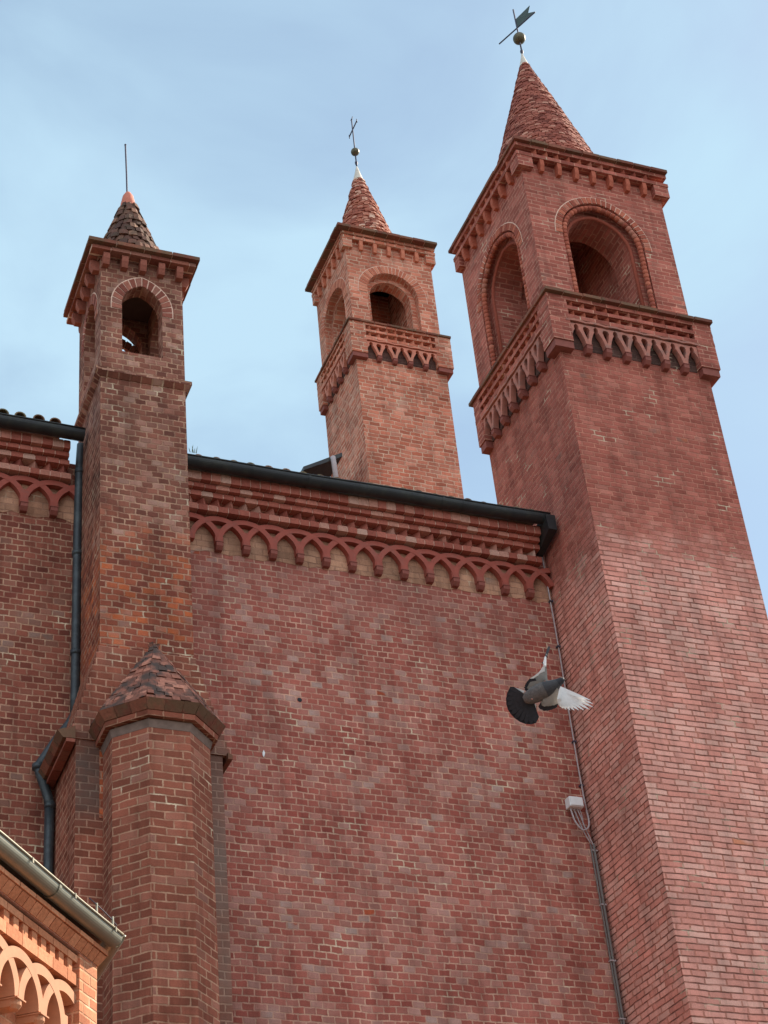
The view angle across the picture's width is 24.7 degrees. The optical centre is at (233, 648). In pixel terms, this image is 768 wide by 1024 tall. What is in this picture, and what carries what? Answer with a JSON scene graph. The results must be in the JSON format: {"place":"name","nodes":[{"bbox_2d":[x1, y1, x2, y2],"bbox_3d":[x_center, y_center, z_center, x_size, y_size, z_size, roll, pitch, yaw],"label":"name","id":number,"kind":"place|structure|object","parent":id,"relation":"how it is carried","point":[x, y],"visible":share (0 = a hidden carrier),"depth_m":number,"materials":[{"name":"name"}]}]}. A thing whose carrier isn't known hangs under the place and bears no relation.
{"place":"outdoors","nodes":[
{"label":"outdoors","id":0,"kind":"place"},
{"bbox_2d":[0,859,107,1023],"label":"chapel","id":1,"kind":"structure","parent":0,"point":[52,956],"depth_m":13.83,"materials":[{"name":"brick"}]},
{"bbox_2d":[0,830,125,981],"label":"eaves gutter","id":2,"kind":"object","parent":1,"relation":"attached to","point":[24,864],"visible":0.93,"depth_m":13.96,"materials":[{"name":"beige metal"}]},
{"bbox_2d":[89,898,116,925],"bbox_3d":[-1.088,2.234,14.567,0.024,0.110,0.551,-14,-34,17],"label":"lightning cable","id":3,"kind":"object","parent":2,"relation":"on","point":[112,918],"visible":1,"depth_m":14.59,"materials":[{"name":"metal"}]},
{"bbox_2d":[0,0,767,616],"label":"sky","id":4,"kind":"structure","parent":0,"point":[232,118],"materials":[{"name":"blue"}]},
{"bbox_2d":[305,166,463,498],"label":"bell tower","id":5,"kind":"structure","parent":0,"point":[384,376],"depth_m":37.95,"materials":[{"name":"brick"}]},
{"bbox_2d":[349,117,358,165],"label":"cross finial","id":6,"kind":"object","parent":5,"relation":"on","point":[354,151],"visible":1,"depth_m":42.68,"materials":[{"name":"metal"}]},
{"bbox_2d":[506,646,592,723],"bbox_3d":[2.047,0.233,11.407,0.554,0.502,0.179,-14,-34,17],"label":"pigeon","id":7,"kind":"object","parent":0,"point":[538,687],"visible":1,"depth_m":11.34,"materials":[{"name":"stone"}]},
{"bbox_2d":[448,53,767,1023],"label":"bell tower","id":8,"kind":"structure","parent":0,"point":[598,425],"depth_m":25.52,"materials":[{"name":"brick"}]},
{"bbox_2d":[499,6,535,53],"bbox_3d":[5.443,-11.786,33.358,0.237,1.370,0.913,13,-36,-24],"label":"weather vane","id":9,"kind":"object","parent":8,"relation":"on","point":[520,20],"visible":1,"depth_m":33.31,"materials":[{"name":"metal"}]},
{"label":"ground","id":10,"kind":"structure","parent":0,"visible":0},
{"bbox_2d":[0,429,74,865],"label":"church wall","id":11,"kind":"structure","parent":10,"relation":"on","point":[37,482],"depth_m":23.08,"materials":[{"name":"brick"}]},
{"bbox_2d":[0,408,60,438],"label":"tiled roof","id":12,"kind":"structure","parent":11,"relation":"on","point":[36,416],"depth_m":24.30,"materials":[{"name":"tile"}]},
{"bbox_2d":[0,413,85,441],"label":"roof gutter","id":13,"kind":"object","parent":11,"relation":"on","point":[42,427],"visible":1,"depth_m":24.13,"materials":[{"name":"metal"}]},
{"bbox_2d":[32,442,82,873],"bbox_3d":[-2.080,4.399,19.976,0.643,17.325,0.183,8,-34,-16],"label":"downpipe","id":14,"kind":"object","parent":11,"relation":"attached to","point":[50,803],"visible":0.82,"depth_m":22.81,"materials":[{"name":"metal"}]},
{"bbox_2d":[38,645,232,1023],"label":"pilaster","id":15,"kind":"object","parent":10,"relation":"on","point":[68,771],"visible":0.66,"depth_m":20.79,"materials":[{"name":"brick"}]},
{"bbox_2d":[63,191,199,818],"bbox_3d":[-1.411,-2.384,24.088,1.678,11.320,1.745,8,-34,-16],"label":"brick turret","id":16,"kind":"object","parent":15,"relation":"on","point":[132,282],"visible":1,"depth_m":23.71,"materials":[{"name":"brick"}]},
{"bbox_2d":[124,144,127,191],"bbox_3d":[-1.700,-7.563,27.439,0.050,1.110,0.039,-5,-32,3],"label":"lightning rod","id":17,"kind":"object","parent":16,"relation":"on","point":[126,168],"visible":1,"depth_m":27.45,"materials":[{"name":"metal"}]},
{"bbox_2d":[89,642,225,1023],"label":"buttress","id":18,"kind":"structure","parent":10,"relation":"on","point":[157,727],"depth_m":19.66,"materials":[{"name":"brick"}]},
{"bbox_2d":[188,469,619,1023],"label":"church wall","id":19,"kind":"structure","parent":10,"relation":"on","point":[407,841],"depth_m":23.55,"materials":[{"name":"brick"}]},
{"bbox_2d":[188,454,533,524],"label":"tiled roof","id":20,"kind":"structure","parent":19,"relation":"on","point":[413,505],"depth_m":25.67,"materials":[{"name":"tile"}]},
{"bbox_2d":[301,453,341,476],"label":"roof hatch","id":21,"kind":"structure","parent":20,"relation":"on","point":[327,467],"depth_m":35.60,"materials":[{"name":"metal"}]},
{"bbox_2d":[187,453,556,556],"bbox_3d":[1.926,-2.097,25.471,5.930,0.454,0.530,8,-34,-16],"label":"roof gutter","id":22,"kind":"object","parent":19,"relation":"attached to","point":[545,522],"visible":0.98,"depth_m":25.43,"materials":[{"name":"metal"}]},
{"bbox_2d":[565,796,592,844],"bbox_3d":[4.769,2.371,23.922,0.324,0.679,0.153,8,-34,-16],"label":"junction box","id":23,"kind":"object","parent":19,"relation":"attached to","point":[574,803],"visible":1,"depth_m":23.97,"materials":[{"name":"white plastic"}]},
{"bbox_2d":[542,557,625,1023],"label":"conduit","id":24,"kind":"object","parent":19,"relation":"attached to","point":[621,1019],"visible":0.88,"depth_m":23.41,"materials":[{"name":"metal"}]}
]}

